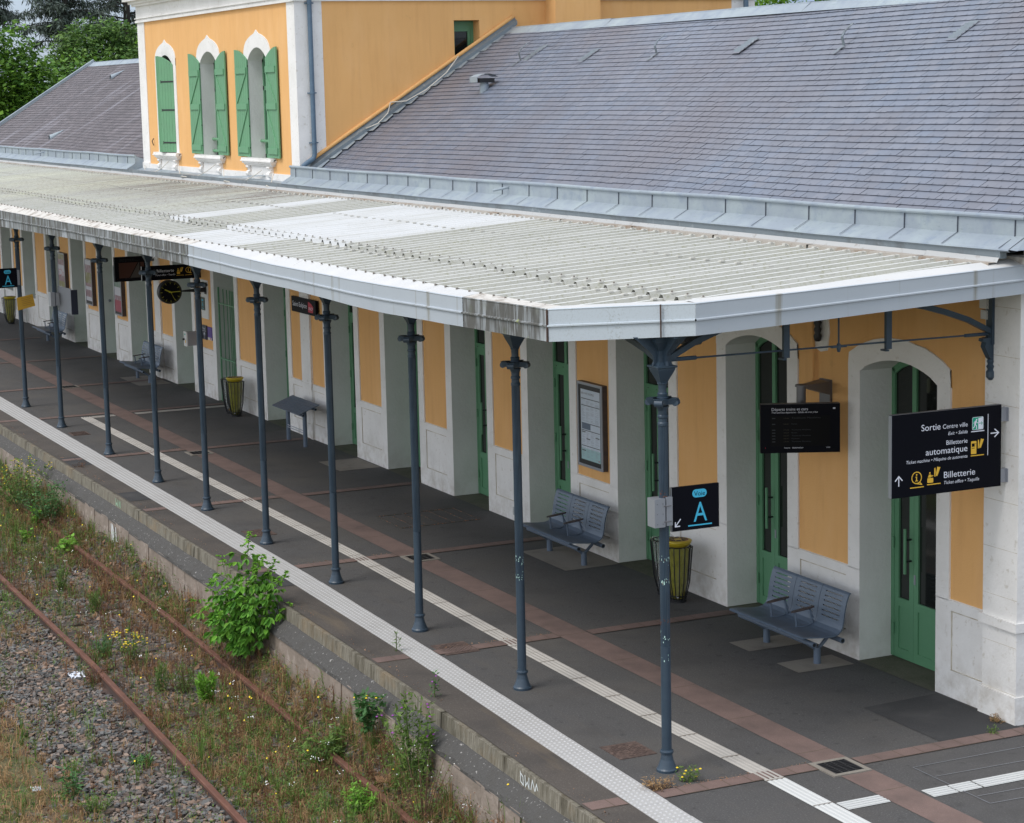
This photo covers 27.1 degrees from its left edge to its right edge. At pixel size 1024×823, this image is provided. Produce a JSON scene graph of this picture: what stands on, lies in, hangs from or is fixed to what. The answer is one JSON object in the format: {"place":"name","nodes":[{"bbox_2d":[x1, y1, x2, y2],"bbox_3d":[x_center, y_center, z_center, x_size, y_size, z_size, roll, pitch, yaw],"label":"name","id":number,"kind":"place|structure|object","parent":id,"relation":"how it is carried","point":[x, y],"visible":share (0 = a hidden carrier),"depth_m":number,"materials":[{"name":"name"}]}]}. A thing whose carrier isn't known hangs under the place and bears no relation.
{"place":"outdoors","nodes":[
{"label":"outdoors","id":0,"kind":"place"},
{"bbox_2d":[0,465,466,822],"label":"trackbed","id":1,"kind":"structure","parent":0,"point":[49,816],"depth_m":23.93,"materials":[{"name":"soil"}]},
{"bbox_2d":[0,487,416,822],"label":"railway track","id":2,"kind":"structure","parent":1,"relation":"on","point":[110,687],"depth_m":25.33,"materials":[{"name":"brown metal"}]},
{"bbox_2d":[0,465,464,822],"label":"ballast","id":3,"kind":"structure","parent":1,"relation":"on","point":[39,679],"depth_m":24.28,"materials":[{"name":"gravel"}]},
{"bbox_2d":[0,454,51,505],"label":"wild shrub","id":4,"kind":"object","parent":3,"relation":"on","point":[12,491],"visible":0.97,"depth_m":36.04,"materials":[{"name":"green plant"}]},
{"bbox_2d":[19,527,34,542],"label":"seedling","id":5,"kind":"object","parent":3,"relation":"on","point":[23,533],"visible":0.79,"depth_m":34.06,"materials":[{"name":"green plant"}]},
{"bbox_2d":[29,502,42,525],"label":"seedling","id":6,"kind":"object","parent":3,"relation":"on","point":[34,509],"visible":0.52,"depth_m":35.13,"materials":[{"name":"green plant"}]},
{"bbox_2d":[14,478,70,518],"bbox_3d":[-7.617,1.418,34.630,0.827,0.652,1.033,7,12,44],"label":"wild shrub","id":7,"kind":"object","parent":3,"relation":"on","point":[44,508],"visible":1,"depth_m":34.61,"materials":[{"name":"green plant"}]},
{"bbox_2d":[54,564,68,590],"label":"feathery weed","id":8,"kind":"object","parent":3,"relation":"on","point":[59,577],"visible":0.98,"depth_m":30.70,"materials":[{"name":"green plant"}]},
{"bbox_2d":[53,533,78,553],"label":"seedling","id":9,"kind":"object","parent":3,"relation":"on","point":[65,545],"visible":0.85,"depth_m":33.23,"materials":[{"name":"green plant"}]},
{"bbox_2d":[54,766,85,801],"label":"ballast weed","id":10,"kind":"object","parent":3,"relation":"on","point":[73,784],"visible":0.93,"depth_m":21.54,"materials":[{"name":"green plant"}]},
{"bbox_2d":[68,670,85,677],"bbox_3d":[-5.349,3.197,26.010,0.193,0.081,0.301,-5,10,-25],"label":"crumpled paper","id":11,"kind":"object","parent":3,"relation":"on","point":[71,675],"visible":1,"depth_m":25.95,"materials":[{"name":"white paper"}]},
{"bbox_2d":[81,663,107,684],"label":"brown dried weed","id":12,"kind":"object","parent":3,"relation":"on","point":[90,677],"visible":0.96,"depth_m":25.72,"materials":[{"name":"brown plant"}]},
{"bbox_2d":[70,787,120,815],"bbox_3d":[-4.142,3.888,21.136,0.482,0.313,0.471,0,9,12],"label":"ballast weed","id":13,"kind":"object","parent":3,"relation":"on","point":[106,802],"visible":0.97,"depth_m":21.08,"materials":[{"name":"green plant"}]},
{"bbox_2d":[86,586,104,612],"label":"feathery weed","id":14,"kind":"object","parent":3,"relation":"on","point":[94,600],"visible":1,"depth_m":29.40,"materials":[{"name":"green plant"}]},
{"bbox_2d":[92,635,113,657],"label":"feathery weed","id":15,"kind":"object","parent":3,"relation":"on","point":[104,644],"visible":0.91,"depth_m":26.98,"materials":[{"name":"green plant"}]},
{"bbox_2d":[107,627,147,663],"bbox_3d":[-4.820,2.965,26.658,0.403,0.496,0.421,3,10,27],"label":"ragwort","id":16,"kind":"object","parent":3,"relation":"on","point":[128,643],"visible":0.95,"depth_m":26.64,"materials":[{"name":"yellow plant"}]},
{"bbox_2d":[129,753,154,766],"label":"ballast weed","id":17,"kind":"object","parent":3,"relation":"on","point":[138,759],"visible":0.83,"depth_m":22.59,"materials":[{"name":"green plant"}]},
{"bbox_2d":[147,660,173,691],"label":"feathery weed","id":18,"kind":"object","parent":3,"relation":"on","point":[164,680],"visible":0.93,"depth_m":25.37,"materials":[{"name":"green plant"}]},
{"bbox_2d":[170,658,195,693],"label":"feathery weed","id":19,"kind":"object","parent":3,"relation":"on","point":[179,686],"visible":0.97,"depth_m":25.33,"materials":[{"name":"green plant"}]},
{"bbox_2d":[194,669,218,703],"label":"feathery weed","id":20,"kind":"object","parent":3,"relation":"on","point":[202,682],"visible":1,"depth_m":24.77,"materials":[{"name":"green plant"}]},
{"bbox_2d":[28,539,470,822],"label":"white flowers","id":21,"kind":"object","parent":3,"relation":"on","point":[209,671],"visible":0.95,"depth_m":25.14,"materials":[{"name":"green plant"}]},
{"bbox_2d":[291,722,349,769],"bbox_3d":[-1.999,3.561,22.412,0.648,0.532,0.591,-5,10,-25],"label":"rail weed","id":22,"kind":"object","parent":3,"relation":"on","point":[332,743],"visible":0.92,"depth_m":22.41,"materials":[{"name":"green plant"}]},
{"bbox_2d":[341,780,377,815],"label":"rail weed","id":23,"kind":"object","parent":3,"relation":"on","point":[358,796],"visible":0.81,"depth_m":20.90,"materials":[{"name":"green plant"}]},
{"bbox_2d":[392,745,454,817],"bbox_3d":[-0.862,3.510,20.244,0.584,0.715,0.461,6,12,41],"label":"rail weed","id":24,"kind":"object","parent":3,"relation":"on","point":[426,804],"visible":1,"depth_m":20.24,"materials":[{"name":"green plant"}]},
{"bbox_2d":[189,531,292,657],"bbox_3d":[-3.451,2.176,25.735,1.781,1.499,0.792,6,11,41],"label":"bush","id":25,"kind":"object","parent":1,"relation":"on","point":[241,630],"visible":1,"depth_m":25.48,"materials":[{"name":"green plant"}]},
{"bbox_2d":[0,474,494,822],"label":"dead leaves","id":26,"kind":"object","parent":1,"relation":"on","point":[322,773],"visible":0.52,"depth_m":25.06,"materials":[{"name":"brown plant"}]},
{"bbox_2d":[0,466,509,822],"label":"brown weeds","id":27,"kind":"object","parent":1,"relation":"on","point":[265,789],"visible":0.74,"depth_m":25.52,"materials":[{"name":"brown plant"}]},
{"bbox_2d":[0,457,524,822],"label":"leafy weeds","id":28,"kind":"object","parent":1,"relation":"on","point":[217,753],"visible":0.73,"depth_m":23.21,"materials":[{"name":"green plant"}]},
{"bbox_2d":[0,455,510,822],"bbox_3d":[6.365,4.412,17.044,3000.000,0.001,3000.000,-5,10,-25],"label":"ground","id":29,"kind":"structure","parent":0,"point":[31,773],"depth_m":22.53,"materials":[{"name":"plant"}]},
{"bbox_2d":[0,0,36,37],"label":"cedar","id":30,"kind":"object","parent":29,"relation":"on","point":[7,15],"visible":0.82,"depth_m":173.71,"materials":[{"name":"green plant"}]},
{"bbox_2d":[0,19,62,121],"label":"broadleaf tree","id":31,"kind":"object","parent":29,"relation":"on","point":[23,88],"visible":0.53,"depth_m":136.25,"materials":[{"name":"green plant"}]},
{"bbox_2d":[0,44,124,94],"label":"broadleaf tree","id":32,"kind":"object","parent":29,"relation":"on","point":[77,61],"visible":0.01,"depth_m":164.62,"materials":[{"name":"green plant"}]},
{"bbox_2d":[18,0,111,65],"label":"cedar","id":33,"kind":"object","parent":29,"relation":"on","point":[54,9],"visible":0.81,"depth_m":191.21,"materials":[{"name":"green plant"}]},
{"bbox_2d":[37,12,138,83],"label":"broadleaf tree","id":34,"kind":"object","parent":29,"relation":"on","point":[119,47],"visible":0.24,"depth_m":180.58,"materials":[{"name":"green plant"}]},
{"bbox_2d":[47,0,137,47],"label":"cedar","id":35,"kind":"object","parent":29,"relation":"on","point":[111,6],"visible":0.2,"depth_m":197.83,"materials":[{"name":"green plant"}]},
{"bbox_2d":[0,424,605,822],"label":"platform wall","id":36,"kind":"structure","parent":29,"relation":"on","point":[482,767],"depth_m":23.65,"materials":[{"name":"concrete"}]},
{"bbox_2d":[376,690,438,779],"bbox_3d":[-1.013,3.168,20.822,0.648,0.895,0.513,-1,9,5],"label":"thistle","id":37,"kind":"object","parent":36,"relation":"on","point":[422,737],"visible":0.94,"depth_m":20.77,"materials":[{"name":"green plant"}]},
{"bbox_2d":[755,0,827,5],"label":"broadleaf tree","id":38,"kind":"object","parent":29,"relation":"on","point":[763,2],"visible":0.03,"depth_m":129.99,"materials":[{"name":"green plant"}]},
{"bbox_2d":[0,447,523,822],"bbox_3d":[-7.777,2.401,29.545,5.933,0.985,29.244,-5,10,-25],"label":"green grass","id":39,"kind":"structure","parent":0,"point":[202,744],"depth_m":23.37,"materials":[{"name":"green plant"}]},
{"bbox_2d":[351,687,387,733],"bbox_3d":[-1.510,3.098,21.940,0.411,0.510,0.350,1,9,17],"label":"dark leafy weed","id":40,"kind":"object","parent":39,"relation":"on","point":[365,711],"visible":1,"depth_m":21.92,"materials":[{"name":"green plant"}]},
{"bbox_2d":[0,0,813,93],"label":"sky","id":41,"kind":"structure","parent":0,"point":[17,4],"materials":[{"name":"white"}]},
{"bbox_2d":[0,163,1023,822],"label":"platform","id":42,"kind":"structure","parent":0,"point":[658,297],"depth_m":23.55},
{"bbox_2d":[3,296,15,323],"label":"waste bin","id":43,"kind":"object","parent":42,"relation":"on","point":[9,306],"visible":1,"depth_m":58.19,"materials":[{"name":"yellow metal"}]},
{"bbox_2d":[0,268,19,287],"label":"platform sign","id":44,"kind":"object","parent":42,"relation":"attached to","point":[9,277],"visible":1,"depth_m":42.01,"materials":[{"name":"metal"}]},
{"bbox_2d":[17,294,34,310],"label":"taped notice","id":45,"kind":"object","parent":42,"relation":"attached to","point":[25,302],"visible":1,"depth_m":42.14,"materials":[{"name":"yellow paper"}]},
{"bbox_2d":[32,310,67,340],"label":"bench","id":46,"kind":"object","parent":42,"relation":"on","point":[47,330],"visible":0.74,"depth_m":53.30,"materials":[{"name":"metal"}]},
{"bbox_2d":[48,286,77,314],"bbox_3d":[-8.348,-2.064,39.484,0.500,0.540,0.170,-5,10,-25],"label":"panel box","id":47,"kind":"object","parent":42,"relation":"attached to","point":[66,299],"visible":1,"depth_m":39.48,"materials":[{"name":"metal"}]},
{"bbox_2d":[68,431,89,435],"bbox_3d":[-7.938,0.403,38.928,0.330,0.012,0.400,-5,10,-25],"label":"manhole cover","id":48,"kind":"object","parent":42,"relation":"in","point":[78,433],"visible":1,"depth_m":38.89,"materials":[{"name":"metal"}]},
{"bbox_2d":[220,378,230,413],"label":"waste bin","id":49,"kind":"object","parent":42,"relation":"on","point":[224,394],"visible":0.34,"depth_m":40.94,"materials":[{"name":"black metal"}]},
{"bbox_2d":[225,376,243,416],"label":"waste bin","id":50,"kind":"object","parent":42,"relation":"on","point":[235,395],"visible":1,"depth_m":40.47,"materials":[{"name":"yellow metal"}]},
{"bbox_2d":[241,529,276,536],"bbox_3d":[-3.547,1.698,29.757,0.380,0.012,0.460,-5,10,-25],"label":"manhole cover","id":51,"kind":"object","parent":42,"relation":"in","point":[258,532],"visible":0.59,"depth_m":29.74,"materials":[{"name":"metal"}]},
{"bbox_2d":[0,410,657,822],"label":"platform edge asphalt","id":52,"kind":"structure","parent":42,"relation":"on","point":[548,766],"depth_m":22.39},
{"bbox_2d":[429,669,442,698],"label":"edge weed","id":53,"kind":"object","parent":52,"relation":"on","point":[434,684],"visible":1,"depth_m":21.44,"materials":[{"name":"green plant"}]},
{"bbox_2d":[0,397,701,822],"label":"tactile paving","id":54,"kind":"structure","parent":42,"relation":"on","point":[478,685],"depth_m":23.20,"materials":[{"name":"white concrete"}]},
{"bbox_2d":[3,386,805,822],"bbox_3d":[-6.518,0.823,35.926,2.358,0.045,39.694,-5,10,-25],"label":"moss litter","id":55,"kind":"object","parent":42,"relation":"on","point":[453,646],"visible":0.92,"depth_m":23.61,"materials":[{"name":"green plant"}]},
{"bbox_2d":[376,508,479,528],"bbox_3d":[-1.209,1.529,30.523,1.220,0.007,0.970,-5,10,-25],"label":"floor hatch","id":56,"kind":"object","parent":42,"relation":"in","point":[428,518],"visible":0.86,"depth_m":30.51,"materials":[{"name":"grey metal"}]},
{"bbox_2d":[431,641,479,655],"bbox_3d":[-0.626,2.604,23.360,0.400,0.012,0.460,-5,10,-25],"label":"manhole cover","id":57,"kind":"object","parent":42,"relation":"on","point":[450,645],"visible":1,"depth_m":23.37,"materials":[{"name":"metal"}]},
{"bbox_2d":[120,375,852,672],"bbox_3d":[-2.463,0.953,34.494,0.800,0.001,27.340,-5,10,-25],"label":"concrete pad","id":58,"kind":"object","parent":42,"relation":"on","point":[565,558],"visible":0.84,"depth_m":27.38,"materials":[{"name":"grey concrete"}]},
{"bbox_2d":[119,341,163,382],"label":"bench","id":59,"kind":"object","parent":58,"relation":"on","point":[142,362],"visible":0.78,"depth_m":45.84,"materials":[{"name":"metal"}]},
{"bbox_2d":[523,488,609,565],"bbox_3d":[0.675,1.532,27.637,0.602,0.785,1.486,-5,10,-25],"label":"bench","id":60,"kind":"object","parent":58,"relation":"on","point":[559,527],"visible":1,"depth_m":27.56,"materials":[{"name":"metal"}]},
{"bbox_2d":[729,566,850,663],"bbox_3d":[2.973,2.217,22.788,0.602,0.785,1.486,-5,10,-25],"label":"bench","id":61,"kind":"object","parent":58,"relation":"on","point":[795,621],"visible":1,"depth_m":22.72,"materials":[{"name":"metal"}]},
{"bbox_2d":[0,0,1023,725],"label":"station building","id":62,"kind":"structure","parent":42,"relation":"on","point":[882,126],"depth_m":28.09,"materials":[{"name":"orange paint"}]},
{"bbox_2d":[57,252,68,287],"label":"poster case","id":63,"kind":"object","parent":62,"relation":"attached to","point":[62,265],"visible":0.88,"depth_m":53.74,"materials":[{"name":"paper"}]},
{"bbox_2d":[84,258,96,305],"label":"poster case","id":64,"kind":"object","parent":62,"relation":"attached to","point":[90,281],"visible":0.94,"depth_m":51.27,"materials":[{"name":"paper"}]},
{"bbox_2d":[112,265,125,316],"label":"poster case","id":65,"kind":"object","parent":62,"relation":"attached to","point":[119,299],"visible":0.73,"depth_m":48.86,"materials":[{"name":"paper"}]},
{"bbox_2d":[113,256,153,281],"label":"departure screen","id":66,"kind":"object","parent":62,"relation":"attached to","point":[127,268],"visible":0.94,"depth_m":45.85,"materials":[{"name":"metal"}]},
{"bbox_2d":[152,56,181,169],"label":"window","id":67,"kind":"structure","parent":62,"relation":"in","point":[164,68],"depth_m":44.01,"materials":[{"name":"green paint"}]},
{"bbox_2d":[141,264,200,280],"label":"direction sign","id":68,"kind":"object","parent":62,"relation":"attached to","point":[177,271],"visible":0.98,"depth_m":42.77,"materials":[{"name":"metal"}]},
{"bbox_2d":[157,280,205,303],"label":"clock","id":69,"kind":"object","parent":62,"relation":"attached to","point":[169,291],"visible":1,"depth_m":42.53,"materials":[{"name":"black metal"}]},
{"bbox_2d":[182,331,196,346],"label":"control box","id":70,"kind":"object","parent":62,"relation":"attached to","point":[190,338],"visible":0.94,"depth_m":43.45,"materials":[{"name":"metal"}]},
{"bbox_2d":[182,331,187,346],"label":"door","id":71,"kind":"structure","parent":70,"relation":"in","point":[185,333],"depth_m":43.45,"materials":[{"name":"paint"}]},
{"bbox_2d":[200,279,209,319],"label":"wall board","id":72,"kind":"object","parent":62,"relation":"attached to","point":[205,313],"depth_m":42.97,"materials":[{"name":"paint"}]},
{"bbox_2d":[202,324,207,339],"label":"wall sign","id":73,"kind":"object","parent":62,"relation":"attached to","point":[204,332],"visible":1,"depth_m":43.18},
{"bbox_2d":[188,51,229,173],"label":"window","id":74,"kind":"structure","parent":62,"relation":"in","point":[206,162],"depth_m":41.96,"materials":[{"name":"green paint"}]},
{"bbox_2d":[207,327,212,340],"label":"wall notice","id":75,"kind":"object","parent":62,"relation":"attached to","point":[210,334],"depth_m":42.85,"materials":[{"name":"purple paper"}]},
{"bbox_2d":[217,287,236,400],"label":"door","id":76,"kind":"structure","parent":62,"relation":"attached to","point":[233,361],"depth_m":41.91,"materials":[{"name":"green paint"}]},
{"bbox_2d":[234,46,280,177],"bbox_3d":[-4.534,-5.490,38.939,0.455,2.360,2.397,-5,10,-25],"label":"window","id":77,"kind":"structure","parent":62,"relation":"in","point":[269,67],"depth_m":39.28,"materials":[{"name":"green paint"}]},
{"bbox_2d":[283,288,288,396],"bbox_3d":[-4.011,-1.402,39.307,0.152,3.255,1.280,-5,10,-25],"label":"door","id":78,"kind":"structure","parent":62,"relation":"in","point":[286,351],"depth_m":39.86,"materials":[{"name":"green paint"}]},
{"bbox_2d":[291,295,317,315],"bbox_3d":[-3.663,-1.864,37.455,0.048,0.270,1.260,-5,10,-25],"label":"station name sign","id":79,"kind":"object","parent":62,"relation":"attached to","point":[305,306],"visible":1,"depth_m":37.39,"materials":[{"name":"black metal"}]},
{"bbox_2d":[348,305,356,444],"bbox_3d":[-2.565,-0.970,36.255,0.152,3.255,1.290,-5,10,-25],"label":"door","id":80,"kind":"structure","parent":62,"relation":"in","point":[350,309],"depth_m":36.81,"materials":[{"name":"green paint"}]},
{"bbox_2d":[407,322,420,466],"bbox_3d":[-1.366,-0.629,33.831,0.060,3.255,1.380,-5,10,-25],"label":"door","id":81,"kind":"structure","parent":62,"relation":"in","point":[415,327],"depth_m":34.25,"materials":[{"name":"green paint"}]},
{"bbox_2d":[454,21,473,54],"bbox_3d":[-0.929,-6.619,38.434,0.500,0.880,0.062,-5,10,-25],"label":"window","id":82,"kind":"structure","parent":62,"relation":"in","point":[463,30],"depth_m":38.42,"materials":[{"name":"green paint"}]},
{"bbox_2d":[474,329,488,495],"bbox_3d":[-0.292,-0.293,31.459,0.152,3.255,1.270,-5,10,-25],"label":"door","id":83,"kind":"structure","parent":62,"relation":"in","point":[480,363],"depth_m":31.93,"materials":[{"name":"green paint"}]},
{"bbox_2d":[552,341,570,515],"bbox_3d":[0.843,0.045,29.066,0.152,3.255,1.290,-5,10,-25],"label":"door","id":84,"kind":"structure","parent":62,"relation":"in","point":[561,418],"depth_m":29.46,"materials":[{"name":"green paint"}]},
{"bbox_2d":[576,380,607,471],"bbox_3d":[1.047,0.185,27.671,0.088,1.120,0.700,-5,10,-25],"label":"notice case","id":85,"kind":"object","parent":62,"relation":"attached to","point":[592,425],"visible":1,"depth_m":27.59,"materials":[{"name":"metal"}]},
{"bbox_2d":[644,353,669,562],"bbox_3d":[1.977,0.384,26.673,0.152,3.255,1.350,-5,10,-25],"label":"door","id":86,"kind":"structure","parent":62,"relation":"in","point":[650,383],"depth_m":27.15,"materials":[{"name":"green paint"}]},
{"bbox_2d":[755,337,787,603],"bbox_3d":[3.120,0.724,24.262,0.152,3.255,1.310,-5,10,-25],"label":"door","id":87,"kind":"structure","parent":62,"relation":"in","point":[770,372],"depth_m":24.58,"materials":[{"name":"green paint"}]},
{"bbox_2d":[760,378,839,453],"bbox_3d":[3.016,0.039,22.482,0.830,0.700,0.631,-1,9,1],"label":"departure screen","id":88,"kind":"object","parent":62,"relation":"attached to","point":[801,425],"visible":1,"depth_m":22.19,"materials":[{"name":"metal"}]},
{"bbox_2d":[891,362,936,670],"bbox_3d":[4.275,1.069,21.824,0.152,3.255,1.330,-5,10,-25],"label":"door","id":89,"kind":"structure","parent":62,"relation":"in","point":[913,519],"depth_m":22.12,"materials":[{"name":"green paint"}]},
{"bbox_2d":[888,404,1008,498],"bbox_3d":[4.040,0.361,19.632,1.307,0.774,0.080,-5,10,-25],"label":"direction sign","id":90,"kind":"object","parent":62,"relation":"attached to","point":[943,451],"visible":1,"depth_m":19.59,"materials":[{"name":"metal"}]},
{"bbox_2d":[0,337,1023,822],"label":"pink pavers","id":91,"kind":"object","parent":42,"relation":"on","point":[874,781],"visible":0.89,"depth_m":23.34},
{"bbox_2d":[185,450,213,455],"bbox_3d":[-5.378,0.711,36.504,0.400,0.014,0.420,-5,10,-25],"label":"drain cover","id":92,"kind":"object","parent":91,"relation":"on","point":[194,453],"visible":0.77,"depth_m":36.47,"materials":[{"name":"concrete"}]},
{"bbox_2d":[272,395,318,446],"bbox_3d":[-3.790,0.185,37.243,0.400,0.760,1.411,-5,10,-25],"label":"table","id":93,"kind":"object","parent":91,"relation":"on","point":[296,405],"visible":1,"depth_m":37.11,"materials":[{"name":"metal"}]},
{"bbox_2d":[400,553,440,562],"bbox_3d":[-1.205,1.923,27.909,0.400,0.014,0.420,-5,10,-25],"label":"drain cover","id":94,"kind":"object","parent":91,"relation":"on","point":[425,557],"visible":0.71,"depth_m":27.89,"materials":[{"name":"concrete"}]},
{"bbox_2d":[808,756,871,777],"bbox_3d":[2.937,3.183,19.006,0.400,0.014,0.420,-5,10,-25],"label":"drain cover","id":95,"kind":"object","parent":91,"relation":"on","point":[839,767],"visible":1,"depth_m":18.99,"materials":[{"name":"metal"}]},
{"bbox_2d":[60,457,1018,740],"bbox_3d":[-0.657,2.288,25.413,2.691,0.012,25.897,-8,11,-37],"label":"asphalt patch","id":96,"kind":"object","parent":42,"relation":"on","point":[938,717],"visible":0.8,"depth_m":20.50,"materials":[{"name":"black asphalt"}]},
{"bbox_2d":[81,405,1023,822],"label":"guide strip","id":97,"kind":"object","parent":42,"relation":"on","point":[791,787],"visible":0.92,"depth_m":21.57,"materials":[{"name":"white paint"}]},
{"bbox_2d":[599,741,656,759],"bbox_3d":[1.075,3.132,19.633,0.380,0.012,0.420,-5,10,-25],"label":"manhole cover","id":98,"kind":"object","parent":42,"relation":"in","point":[627,750],"visible":1,"depth_m":19.61,"materials":[{"name":"stone"}]},
{"bbox_2d":[640,775,675,791],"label":"dry edge tuft","id":99,"kind":"object","parent":42,"relation":"on","point":[657,786],"visible":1,"depth_m":18.53,"materials":[{"name":"plant"}]},
{"bbox_2d":[650,536,671,594],"bbox_3d":[1.849,1.855,25.599,0.413,0.707,0.397,-5,10,-25],"label":"waste bin","id":100,"kind":"object","parent":42,"relation":"on","point":[654,567],"visible":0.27,"depth_m":25.60,"materials":[{"name":"black metal"}]},
{"bbox_2d":[669,537,692,602],"bbox_3d":[1.972,1.885,25.204,0.362,0.760,0.363,-5,10,-25],"label":"waste bin","id":101,"kind":"object","parent":42,"relation":"on","point":[680,552],"visible":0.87,"depth_m":25.10,"materials":[{"name":"yellow metal"}]},
{"bbox_2d":[647,482,718,531],"bbox_3d":[1.529,0.853,18.773,0.670,0.395,0.150,-5,10,-25],"label":"platform sign","id":102,"kind":"object","parent":42,"relation":"attached to","point":[690,507],"visible":1,"depth_m":18.75,"materials":[{"name":"metal"}]},
{"bbox_2d":[675,764,701,782],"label":"edge weed","id":103,"kind":"object","parent":42,"relation":"on","point":[689,773],"visible":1,"depth_m":18.73,"materials":[{"name":"green plant"}]},
{"bbox_2d":[913,746,1023,802],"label":"joint line","id":104,"kind":"object","parent":42,"relation":"on","point":[973,769],"visible":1,"depth_m":18.80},
{"bbox_2d":[989,713,1005,722],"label":"pale tuft","id":105,"kind":"object","parent":42,"relation":"on","point":[996,719],"visible":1,"depth_m":20.25,"materials":[{"name":"plant"}]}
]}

